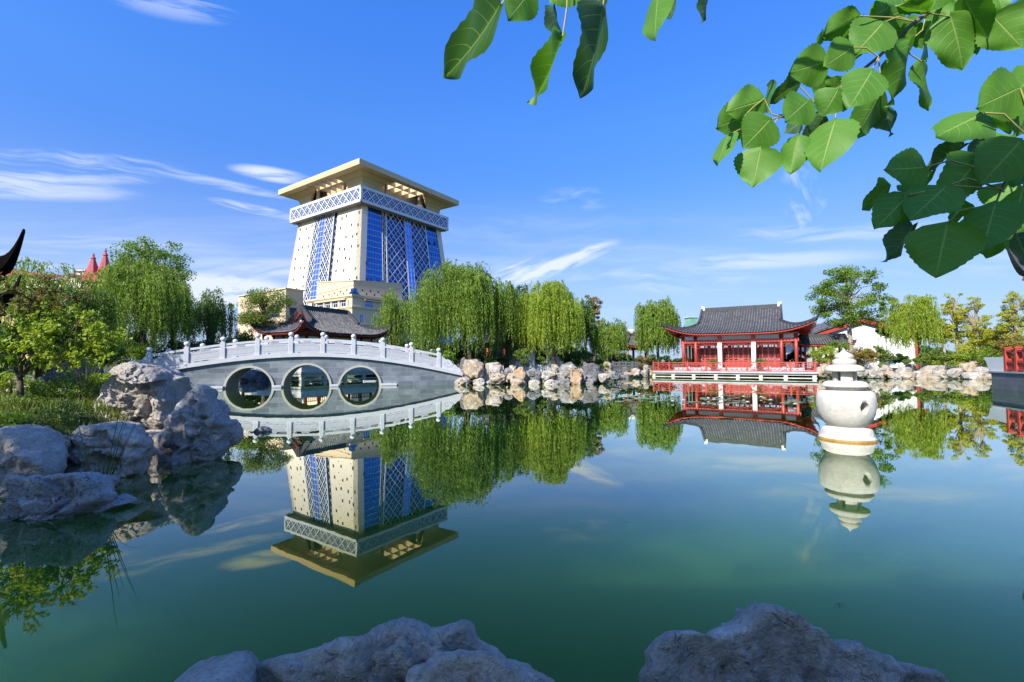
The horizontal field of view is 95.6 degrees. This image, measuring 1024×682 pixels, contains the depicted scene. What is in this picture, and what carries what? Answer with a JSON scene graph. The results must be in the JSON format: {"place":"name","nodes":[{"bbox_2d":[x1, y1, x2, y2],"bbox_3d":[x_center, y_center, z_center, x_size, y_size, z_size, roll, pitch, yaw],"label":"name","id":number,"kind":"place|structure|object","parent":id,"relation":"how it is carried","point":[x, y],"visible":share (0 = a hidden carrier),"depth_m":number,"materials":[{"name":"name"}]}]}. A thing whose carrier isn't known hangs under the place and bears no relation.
{"place":"outdoors","nodes":[
{"label":"outdoors","id":0,"kind":"place"},
{"bbox_2d":[0,361,990,435],"bbox_3d":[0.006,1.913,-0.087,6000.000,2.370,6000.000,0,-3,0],"label":"ground","id":1,"kind":"structure","parent":0,"point":[87,421],"depth_m":45.31,"materials":[{"name":"soil"}]},
{"bbox_2d":[0,229,24,322],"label":"corner pavilion","id":2,"kind":"structure","parent":1,"relation":"on","point":[8,260],"depth_m":10.10,"materials":[{"name":"tile"}]},
{"bbox_2d":[0,371,42,401],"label":"bank shrub","id":3,"kind":"object","parent":1,"relation":"on","point":[11,378],"visible":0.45,"depth_m":9.25,"materials":[{"name":"green plant"}]},
{"bbox_2d":[0,410,45,425],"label":"bank shrub","id":4,"kind":"object","parent":1,"relation":"on","point":[16,419],"visible":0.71,"depth_m":6.51,"materials":[{"name":"green plant"}]},
{"bbox_2d":[0,395,68,413],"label":"bank shrub","id":5,"kind":"object","parent":1,"relation":"on","point":[15,400],"visible":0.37,"depth_m":7.43,"materials":[{"name":"green plant"}]},
{"bbox_2d":[0,424,70,495],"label":"bank rock","id":6,"kind":"object","parent":1,"relation":"on","point":[27,450],"visible":0.72,"depth_m":5.43,"materials":[{"name":"stone"}]},
{"bbox_2d":[0,272,94,401],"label":"young tree","id":7,"kind":"object","parent":1,"relation":"on","point":[35,304],"visible":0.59,"depth_m":8.09,"materials":[{"name":"green plant"}]},
{"bbox_2d":[12,373,83,404],"bbox_3d":[-8.739,0.961,8.780,1.077,0.720,0.832,0,-3,0],"label":"bank shrub","id":8,"kind":"object","parent":1,"relation":"on","point":[37,385],"visible":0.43,"depth_m":8.62,"materials":[{"name":"green plant"}]},
{"bbox_2d":[20,410,79,434],"bbox_3d":[-6.507,1.425,6.553,0.613,0.901,0.536,0,-3,0],"label":"bank shrub","id":9,"kind":"object","parent":1,"relation":"on","point":[58,418],"visible":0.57,"depth_m":6.50,"materials":[{"name":"green plant"}]},
{"bbox_2d":[0,249,126,366],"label":"red roofed hotel","id":10,"kind":"structure","parent":1,"relation":"on","point":[92,266],"depth_m":124.76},
{"bbox_2d":[0,387,131,434],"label":"grass","id":11,"kind":"structure","parent":1,"relation":"on","point":[89,406],"depth_m":7.71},
{"bbox_2d":[0,301,132,396],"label":"young tree","id":12,"kind":"object","parent":1,"relation":"on","point":[47,326],"visible":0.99,"depth_m":7.86,"materials":[{"name":"green plant"}]},
{"bbox_2d":[0,256,132,366],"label":"weeping willow","id":13,"kind":"object","parent":1,"relation":"on","point":[12,279],"visible":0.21,"depth_m":23.54,"materials":[{"name":"plant"}]},
{"bbox_2d":[37,397,95,417],"bbox_3d":[-7.084,1.135,7.370,0.786,0.490,0.718,0,-3,0],"label":"bank shrub","id":14,"kind":"object","parent":1,"relation":"on","point":[80,413],"visible":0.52,"depth_m":7.36,"materials":[{"name":"green plant"}]},
{"bbox_2d":[40,361,104,388],"bbox_3d":[-10.912,0.897,11.620,0.942,0.824,1.145,0,-3,0],"label":"shrub","id":15,"kind":"object","parent":1,"relation":"on","point":[52,373],"visible":0.14,"depth_m":11.13,"materials":[{"name":"plant"}]},
{"bbox_2d":[52,371,104,409],"bbox_3d":[-7.776,0.958,8.385,0.880,0.840,0.755,0,-3,0],"label":"bank shrub","id":16,"kind":"object","parent":1,"relation":"on","point":[93,392],"visible":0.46,"depth_m":8.33,"materials":[{"name":"green plant"}]},
{"bbox_2d":[52,281,124,349],"bbox_3d":[-19.366,-0.205,20.962,3.044,5.214,2.571,0,-3,0],"label":"weeping willow","id":17,"kind":"object","parent":1,"relation":"on","point":[99,305],"visible":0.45,"depth_m":21.09,"materials":[{"name":"plant"}]},
{"bbox_2d":[111,331,151,365],"bbox_3d":[-25.666,0.938,31.029,3.189,3.322,2.986,0,-3,0],"label":"garden shrub","id":18,"kind":"object","parent":1,"relation":"on","point":[118,361],"visible":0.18,"depth_m":30.78,"materials":[{"name":"green plant"}]},
{"bbox_2d":[90,253,193,353],"bbox_3d":[-24.117,-1.443,29.958,6.450,8.521,5.276,-3,-4,43],"label":"weeping willow","id":19,"kind":"object","parent":1,"relation":"on","point":[147,295],"visible":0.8,"depth_m":29.20,"materials":[{"name":"green plant"}]},
{"bbox_2d":[94,365,192,429],"bbox_3d":[-6.793,1.073,8.598,1.548,1.355,1.142,0,-3,0],"label":"bank rock","id":20,"kind":"object","parent":1,"relation":"on","point":[157,401],"visible":0.53,"depth_m":8.25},
{"bbox_2d":[108,362,168,383],"bbox_3d":[-6.585,0.557,8.253,0.836,0.384,0.966,0,-3,0],"label":"bank rock","id":21,"kind":"object","parent":20,"relation":"on","point":[142,372],"visible":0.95,"depth_m":7.96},
{"bbox_2d":[125,342,163,361],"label":"garden shrub","id":22,"kind":"object","parent":1,"relation":"on","point":[139,349],"visible":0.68,"depth_m":29.57,"materials":[{"name":"green plant"}]},
{"bbox_2d":[97,236,196,346],"bbox_3d":[-29.492,-2.651,38.240,7.050,11.536,5.593,0,-3,0],"label":"plane tree","id":23,"kind":"object","parent":1,"relation":"on","point":[158,255],"visible":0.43,"depth_m":37.73,"materials":[{"name":"green plant"}]},
{"bbox_2d":[146,429,162,449],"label":"bank rock","id":24,"kind":"object","parent":1,"relation":"on","point":[156,435],"visible":0.11,"depth_m":7.75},
{"bbox_2d":[146,275,204,353],"bbox_3d":[-24.075,-0.613,33.286,3.968,8.234,3.669,-2,-3,38],"label":"weeping willow","id":25,"kind":"object","parent":1,"relation":"on","point":[190,301],"visible":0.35,"depth_m":32.94,"materials":[{"name":"green plant"}]},
{"bbox_2d":[153,338,230,358],"bbox_3d":[-22.655,1.844,32.783,4.709,4.084,4.291,-2,-3,35],"label":"garden shrub","id":26,"kind":"object","parent":1,"relation":"on","point":[180,345],"visible":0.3,"depth_m":32.18,"materials":[{"name":"green plant"}]},
{"bbox_2d":[183,286,238,342],"bbox_3d":[-23.406,0.301,35.902,3.445,9.338,4.374,0,-3,0],"label":"weeping willow","id":27,"kind":"object","parent":1,"relation":"on","point":[213,322],"visible":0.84,"depth_m":35.85,"materials":[{"name":"green plant"}]},
{"bbox_2d":[229,328,255,345],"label":"shrub","id":28,"kind":"object","parent":1,"relation":"on","point":[243,336],"visible":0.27,"depth_m":43.70,"materials":[{"name":"green plant"}]},
{"bbox_2d":[233,286,295,342],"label":"feathery tree","id":29,"kind":"object","parent":1,"relation":"on","point":[263,300],"visible":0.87,"depth_m":40.45,"materials":[{"name":"green plant"}]},
{"bbox_2d":[237,287,304,342],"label":"annex building","id":30,"kind":"structure","parent":1,"relation":"on","point":[296,295],"depth_m":127.71,"materials":[{"name":"beige concrete"}]},
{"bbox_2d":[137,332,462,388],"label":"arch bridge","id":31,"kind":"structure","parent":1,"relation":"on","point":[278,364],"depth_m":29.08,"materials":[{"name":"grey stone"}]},
{"bbox_2d":[253,366,375,381],"bbox_3d":[-16.594,3.345,44.126,7.600,2.050,13.200,-2,-3,30],"label":"stone landing","id":32,"kind":"object","parent":1,"relation":"on","point":[302,373],"visible":0.27,"depth_m":38.17,"materials":[{"name":"grey stone"}]},
{"bbox_2d":[250,305,395,365],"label":"waterside pavilion","id":33,"kind":"structure","parent":32,"relation":"on","point":[308,322],"depth_m":41.38,"materials":[{"name":"grey wood"}]},
{"bbox_2d":[305,280,426,355],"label":"podium building","id":34,"kind":"structure","parent":1,"relation":"on","point":[361,301],"depth_m":114.70,"materials":[{"name":"beige concrete"}]},
{"bbox_2d":[278,158,458,363],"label":"hotel tower","id":35,"kind":"structure","parent":1,"relation":"on","point":[359,219],"depth_m":154.82,"materials":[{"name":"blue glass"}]},
{"bbox_2d":[370,287,416,348],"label":"weeping willow","id":36,"kind":"object","parent":1,"relation":"on","point":[390,314],"visible":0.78,"depth_m":46.22,"materials":[{"name":"green plant"}]},
{"bbox_2d":[408,287,444,351],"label":"weeping willow","id":37,"kind":"object","parent":1,"relation":"on","point":[427,344],"visible":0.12,"depth_m":39.42,"materials":[{"name":"green plant"}]},
{"bbox_2d":[444,346,465,364],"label":"garden shrub","id":38,"kind":"object","parent":1,"relation":"on","point":[459,356],"visible":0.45,"depth_m":38.67,"materials":[{"name":"green plant"}]},
{"bbox_2d":[403,258,519,359],"bbox_3d":[-3.654,-1.746,36.038,8.611,9.613,7.246,0,-3,0],"label":"weeping willow","id":39,"kind":"object","parent":1,"relation":"on","point":[468,305],"visible":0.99,"depth_m":34.73,"materials":[{"name":"green plant"}]},
{"bbox_2d":[434,338,498,364],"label":"garden shrub","id":40,"kind":"object","parent":1,"relation":"on","point":[462,347],"visible":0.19,"depth_m":44.73,"materials":[{"name":"green plant"}]},
{"bbox_2d":[466,349,511,368],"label":"garden shrub","id":41,"kind":"object","parent":1,"relation":"on","point":[500,359],"visible":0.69,"depth_m":36.46,"materials":[{"name":"green plant"}]},
{"bbox_2d":[483,280,530,367],"bbox_3d":[-0.386,-1.148,40.183,4.431,8.601,3.585,0,-3,0],"label":"weeping willow","id":42,"kind":"object","parent":1,"relation":"on","point":[514,299],"visible":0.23,"depth_m":39.53,"materials":[{"name":"green plant"}]},
{"bbox_2d":[481,331,541,371],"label":"garden gallery","id":43,"kind":"object","parent":1,"relation":"on","point":[512,364],"visible":0.06,"depth_m":45.41,"materials":[{"name":"red paint"}]},
{"bbox_2d":[513,348,531,369],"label":"garden shrub","id":44,"kind":"object","parent":1,"relation":"on","point":[520,357],"visible":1,"depth_m":35.28,"materials":[{"name":"green plant"}]},
{"bbox_2d":[503,283,541,355],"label":"weeping willow","id":45,"kind":"object","parent":1,"relation":"on","point":[521,291],"visible":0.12,"depth_m":40.93,"materials":[{"name":"green plant"}]},
{"bbox_2d":[499,339,578,364],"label":"garden shrub","id":46,"kind":"object","parent":1,"relation":"on","point":[545,356],"visible":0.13,"depth_m":44.69,"materials":[{"name":"green plant"}]},
{"bbox_2d":[516,344,562,372],"bbox_3d":[2.544,1.599,40.746,3.900,2.900,4.340,-1,-3,8],"label":"rockery","id":47,"kind":"object","parent":1,"relation":"on","point":[540,368],"visible":0.2,"depth_m":38.71,"materials":[{"name":"stone"}]},
{"bbox_2d":[511,279,586,364],"bbox_3d":[3.003,-0.981,36.416,5.132,8.114,5.600,1,-3,-32],"label":"weeping willow","id":48,"kind":"object","parent":1,"relation":"on","point":[553,312],"visible":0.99,"depth_m":35.38,"materials":[{"name":"green plant"}]},
{"bbox_2d":[560,350,599,368],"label":"garden shrub","id":49,"kind":"object","parent":1,"relation":"on","point":[566,357],"visible":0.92,"depth_m":37.27,"materials":[{"name":"green plant"}]},
{"bbox_2d":[574,298,596,361],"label":"weeping willow","id":50,"kind":"object","parent":1,"relation":"on","point":[590,321],"visible":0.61,"depth_m":43.64,"materials":[{"name":"green plant"}]},
{"bbox_2d":[582,362,602,382],"bbox_3d":[5.754,2.311,33.254,1.606,1.678,1.624,0,-3,0],"label":"shore boulder","id":51,"kind":"object","parent":1,"relation":"on","point":[593,369],"visible":0.52,"depth_m":32.89,"materials":[{"name":"stone"}]},
{"bbox_2d":[584,295,602,360],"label":"pine tree","id":52,"kind":"object","parent":1,"relation":"on","point":[595,307],"visible":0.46,"depth_m":51.94,"materials":[{"name":"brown plant"}]},
{"bbox_2d":[587,318,631,361],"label":"weeping willow","id":53,"kind":"object","parent":1,"relation":"on","point":[610,337],"visible":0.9,"depth_m":44.03,"materials":[{"name":"green plant"}]},
{"bbox_2d":[603,353,636,364],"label":"garden shrub","id":54,"kind":"object","parent":1,"relation":"on","point":[623,359],"visible":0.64,"depth_m":55.45,"materials":[{"name":"green plant"}]},
{"bbox_2d":[612,361,644,369],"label":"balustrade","id":55,"kind":"object","parent":1,"relation":"on","point":[619,366],"visible":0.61,"depth_m":53.86,"materials":[{"name":"stone"}]},
{"bbox_2d":[615,329,654,367],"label":"garden kiosk","id":56,"kind":"object","parent":1,"relation":"on","point":[632,342],"visible":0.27,"depth_m":57.07,"materials":[{"name":"white paint"}]},
{"bbox_2d":[634,354,676,370],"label":"garden shrub","id":57,"kind":"object","parent":1,"relation":"on","point":[665,358],"visible":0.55,"depth_m":51.05,"materials":[{"name":"green plant"}]},
{"bbox_2d":[633,295,681,367],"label":"weeping willow","id":58,"kind":"object","parent":1,"relation":"on","point":[650,330],"visible":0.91,"depth_m":53.49,"materials":[{"name":"green plant"}]},
{"bbox_2d":[443,0,1023,277],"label":"leaning poplar","id":59,"kind":"object","parent":1,"relation":"on","point":[955,34],"visible":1,"depth_m":1.21,"materials":[{"name":"green plant"}]},
{"bbox_2d":[652,367,818,378],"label":"stone terrace","id":60,"kind":"structure","parent":1,"relation":"on","point":[739,373],"depth_m":44.16,"materials":[{"name":"grey stone"}]},
{"bbox_2d":[653,360,815,371],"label":"terrace railing","id":61,"kind":"object","parent":60,"relation":"on","point":[725,365],"visible":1,"depth_m":43.73,"materials":[{"name":"red paint"}]},
{"bbox_2d":[660,302,819,367],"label":"red pavilion","id":62,"kind":"structure","parent":60,"relation":"on","point":[753,326],"depth_m":49.27,"materials":[{"name":"paint"}]},
{"bbox_2d":[638,603,948,681],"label":"shore rock","id":63,"kind":"object","parent":1,"relation":"on","point":[761,642],"visible":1,"depth_m":2.08,"materials":[{"name":"stone"}]},
{"bbox_2d":[807,345,838,366],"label":"garden shrub","id":64,"kind":"object","parent":1,"relation":"on","point":[825,350],"visible":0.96,"depth_m":41.58,"materials":[{"name":"green plant"}]},
{"bbox_2d":[792,333,856,369],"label":"covered gallery","id":65,"kind":"object","parent":1,"relation":"on","point":[812,340],"visible":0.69,"depth_m":48.39,"materials":[{"name":"red paint"}]},
{"bbox_2d":[778,316,918,367],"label":"white gabled hall","id":66,"kind":"structure","parent":1,"relation":"on","point":[865,335],"depth_m":55.91,"materials":[{"name":"paint"}]},
{"bbox_2d":[804,264,893,353],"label":"camphor tree","id":67,"kind":"object","parent":1,"relation":"on","point":[844,293],"visible":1,"depth_m":46.73,"materials":[{"name":"green plant"}]},
{"bbox_2d":[849,346,880,368],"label":"garden shrub","id":68,"kind":"object","parent":1,"relation":"on","point":[872,353],"visible":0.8,"depth_m":41.82,"materials":[{"name":"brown plant"}]},
{"bbox_2d":[864,369,883,378],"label":"lakeside boulder","id":69,"kind":"object","parent":1,"relation":"on","point":[876,374],"visible":0.91,"depth_m":39.47,"materials":[{"name":"stone"}]},
{"bbox_2d":[861,344,894,364],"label":"garden shrub","id":70,"kind":"object","parent":1,"relation":"on","point":[884,356],"visible":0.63,"depth_m":42.53,"materials":[{"name":"green plant"}]},
{"bbox_2d":[873,298,897,362],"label":"camphor sapling","id":71,"kind":"object","parent":1,"relation":"on","point":[883,304],"visible":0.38,"depth_m":49.34,"materials":[{"name":"green plant"}]},
{"bbox_2d":[877,293,948,369],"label":"weeping willow","id":72,"kind":"object","parent":1,"relation":"on","point":[925,319],"visible":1,"depth_m":44.16,"materials":[{"name":"green plant"}]},
{"bbox_2d":[912,347,960,366],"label":"garden shrub","id":73,"kind":"object","parent":1,"relation":"on","point":[927,357],"visible":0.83,"depth_m":41.16,"materials":[{"name":"green plant"}]},
{"bbox_2d":[934,322,955,369],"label":"yellow tree","id":74,"kind":"object","parent":1,"relation":"on","point":[950,333],"visible":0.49,"depth_m":44.75,"materials":[{"name":"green plant"}]},
{"bbox_2d":[939,293,969,354],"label":"yellow tree","id":75,"kind":"object","parent":1,"relation":"on","point":[948,306],"visible":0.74,"depth_m":45.95,"materials":[{"name":"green plant"}]},
{"bbox_2d":[946,368,962,378],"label":"lakeside boulder","id":76,"kind":"object","parent":1,"relation":"on","point":[953,373],"visible":0.91,"depth_m":38.09,"materials":[{"name":"stone"}]},
{"bbox_2d":[931,350,986,367],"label":"garden shrub","id":77,"kind":"object","parent":1,"relation":"on","point":[963,357],"visible":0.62,"depth_m":39.43,"materials":[{"name":"green plant"}]},
{"bbox_2d":[953,360,984,371],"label":"lakeside boulder","id":78,"kind":"object","parent":1,"relation":"on","point":[969,366],"visible":0.4,"depth_m":38.99,"materials":[{"name":"stone"}]},
{"bbox_2d":[954,296,993,351],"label":"yellow tree","id":79,"kind":"object","parent":1,"relation":"on","point":[974,326],"visible":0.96,"depth_m":44.05,"materials":[{"name":"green plant"}]},
{"bbox_2d":[954,339,995,360],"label":"garden shrub","id":80,"kind":"object","parent":1,"relation":"on","point":[967,346],"visible":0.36,"depth_m":43.79,"materials":[{"name":"green plant"}]},
{"bbox_2d":[969,343,1013,366],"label":"garden shrub","id":81,"kind":"object","parent":1,"relation":"on","point":[989,352],"visible":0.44,"depth_m":38.54,"materials":[{"name":"green plant"}]},
{"bbox_2d":[982,325,1011,343],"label":"yellow tree","id":82,"kind":"object","parent":1,"relation":"on","point":[989,333],"visible":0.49,"depth_m":42.02,"materials":[{"name":"green plant"}]},
{"bbox_2d":[984,357,1023,391],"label":"walled walkway","id":83,"kind":"structure","parent":1,"relation":"on","point":[1002,379],"depth_m":23.94,"materials":[{"name":"grey brick"}]},
{"bbox_2d":[1001,346,1023,371],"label":"walkway railing","id":84,"kind":"object","parent":83,"relation":"on","point":[1015,363],"visible":1,"depth_m":23.02,"materials":[{"name":"red paint"}]},
{"bbox_2d":[990,333,1023,357],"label":"garden shrub","id":85,"kind":"object","parent":1,"relation":"on","point":[1017,342],"visible":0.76,"depth_m":37.47,"materials":[{"name":"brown plant"}]},
{"bbox_2d":[995,291,1023,341],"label":"yellow tree","id":86,"kind":"object","parent":1,"relation":"on","point":[1010,315],"visible":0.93,"depth_m":39.98,"materials":[{"name":"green plant"}]},
{"bbox_2d":[1007,249,1023,280],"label":"corner pavilion","id":87,"kind":"structure","parent":1,"relation":"on","point":[1018,267],"depth_m":12.55,"materials":[{"name":"tile"}]},
{"bbox_2d":[0,375,1023,681],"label":"water","id":88,"kind":"structure","parent":0,"point":[566,533],"depth_m":4.10,"materials":[{"name":"green liquid"}]},
{"bbox_2d":[0,471,120,520],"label":"bank rock","id":89,"kind":"object","parent":88,"relation":"in","point":[48,497],"visible":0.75,"depth_m":4.50,"materials":[{"name":"stone"}]},
{"bbox_2d":[36,372,143,474],"bbox_3d":[-4.482,1.014,5.081,0.995,1.430,0.599,0,-3,0],"label":"reed tuft","id":90,"kind":"object","parent":88,"relation":"on","point":[113,471],"visible":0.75,"depth_m":5.03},
{"bbox_2d":[64,421,159,477],"bbox_3d":[-5.485,1.521,6.339,1.172,0.798,0.844,0,-3,0],"label":"bank rock","id":91,"kind":"object","parent":88,"relation":"in","point":[137,459],"visible":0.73,"depth_m":6.12,"materials":[{"name":"stone"}]},
{"bbox_2d":[93,493,137,511],"bbox_3d":[-4.154,1.706,4.856,0.308,0.157,0.320,0,-3,-14],"label":"bank rock","id":92,"kind":"object","parent":88,"relation":"on","point":[122,499],"visible":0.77,"depth_m":4.81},
{"bbox_2d":[157,385,237,464],"bbox_3d":[-4.958,1.339,7.242,1.026,1.298,0.881,0,-3,0],"label":"bank rock","id":93,"kind":"object","parent":88,"relation":"in","point":[199,424],"visible":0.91,"depth_m":7.09,"materials":[{"name":"stone"}]},
{"bbox_2d":[174,650,260,681],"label":"shore rock","id":94,"kind":"object","parent":88,"relation":"on","point":[237,666],"visible":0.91,"depth_m":1.90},
{"bbox_2d":[229,419,243,446],"bbox_3d":[-4.683,1.516,7.612,0.329,0.476,0.673,0,-3,0],"label":"bank rock","id":95,"kind":"object","parent":88,"relation":"in","point":[237,427],"visible":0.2,"depth_m":7.71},
{"bbox_2d":[240,369,257,380],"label":"arch view rock","id":96,"kind":"object","parent":88,"relation":"in","point":[249,375],"visible":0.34,"depth_m":38.12,"materials":[{"name":"grey stone"}]},
{"bbox_2d":[256,616,506,681],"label":"shore rock","id":97,"kind":"object","parent":88,"relation":"in","point":[394,650],"visible":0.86,"depth_m":1.98,"materials":[{"name":"stone"}]},
{"bbox_2d":[472,378,484,382],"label":"shore boulder","id":98,"kind":"object","parent":88,"relation":"on","point":[479,380],"visible":0.6,"depth_m":31.04,"materials":[{"name":"stone"}]},
{"bbox_2d":[463,359,483,378],"bbox_3d":[-2.474,1.929,31.671,1.171,1.411,1.501,-3,-4,45],"label":"shore boulder","id":99,"kind":"object","parent":98,"relation":"on","point":[473,369],"visible":0.99,"depth_m":31.34,"materials":[{"name":"stone"}]},
{"bbox_2d":[406,649,554,681],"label":"shore rock","id":100,"kind":"object","parent":88,"relation":"on","point":[460,665],"visible":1,"depth_m":1.66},
{"bbox_2d":[481,370,490,383],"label":"shore boulder","id":101,"kind":"object","parent":88,"relation":"in","point":[485,377],"visible":0.31,"depth_m":31.88,"materials":[{"name":"stone"}]},
{"bbox_2d":[489,373,505,384],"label":"shore boulder","id":102,"kind":"object","parent":88,"relation":"in","point":[497,378],"visible":0.88,"depth_m":30.77,"materials":[{"name":"stone"}]},
{"bbox_2d":[485,362,502,373],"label":"shore boulder","id":103,"kind":"object","parent":102,"relation":"on","point":[493,367],"visible":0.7,"depth_m":31.92,"materials":[{"name":"stone"}]},
{"bbox_2d":[569,369,581,383],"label":"shore boulder","id":104,"kind":"object","parent":88,"relation":"in","point":[576,376],"visible":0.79,"depth_m":31.12,"materials":[{"name":"beige stone"}]},
{"bbox_2d":[816,348,877,442],"bbox_3d":[6.436,1.265,8.951,0.959,2.244,0.959,1,-3,-20],"label":"stone lantern","id":105,"kind":"object","parent":88,"relation":"in","point":[846,403],"visible":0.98,"depth_m":8.67,"materials":[{"name":"stone"}]},
{"bbox_2d":[961,372,984,378],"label":"lakeside boulder","id":106,"kind":"object","parent":88,"relation":"in","point":[972,375],"visible":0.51,"depth_m":37.07,"materials":[{"name":"stone"}]},
{"bbox_2d":[0,0,1023,361],"label":"sky","id":107,"kind":"structure","parent":0,"point":[184,122],"materials":[{"name":"blue"}]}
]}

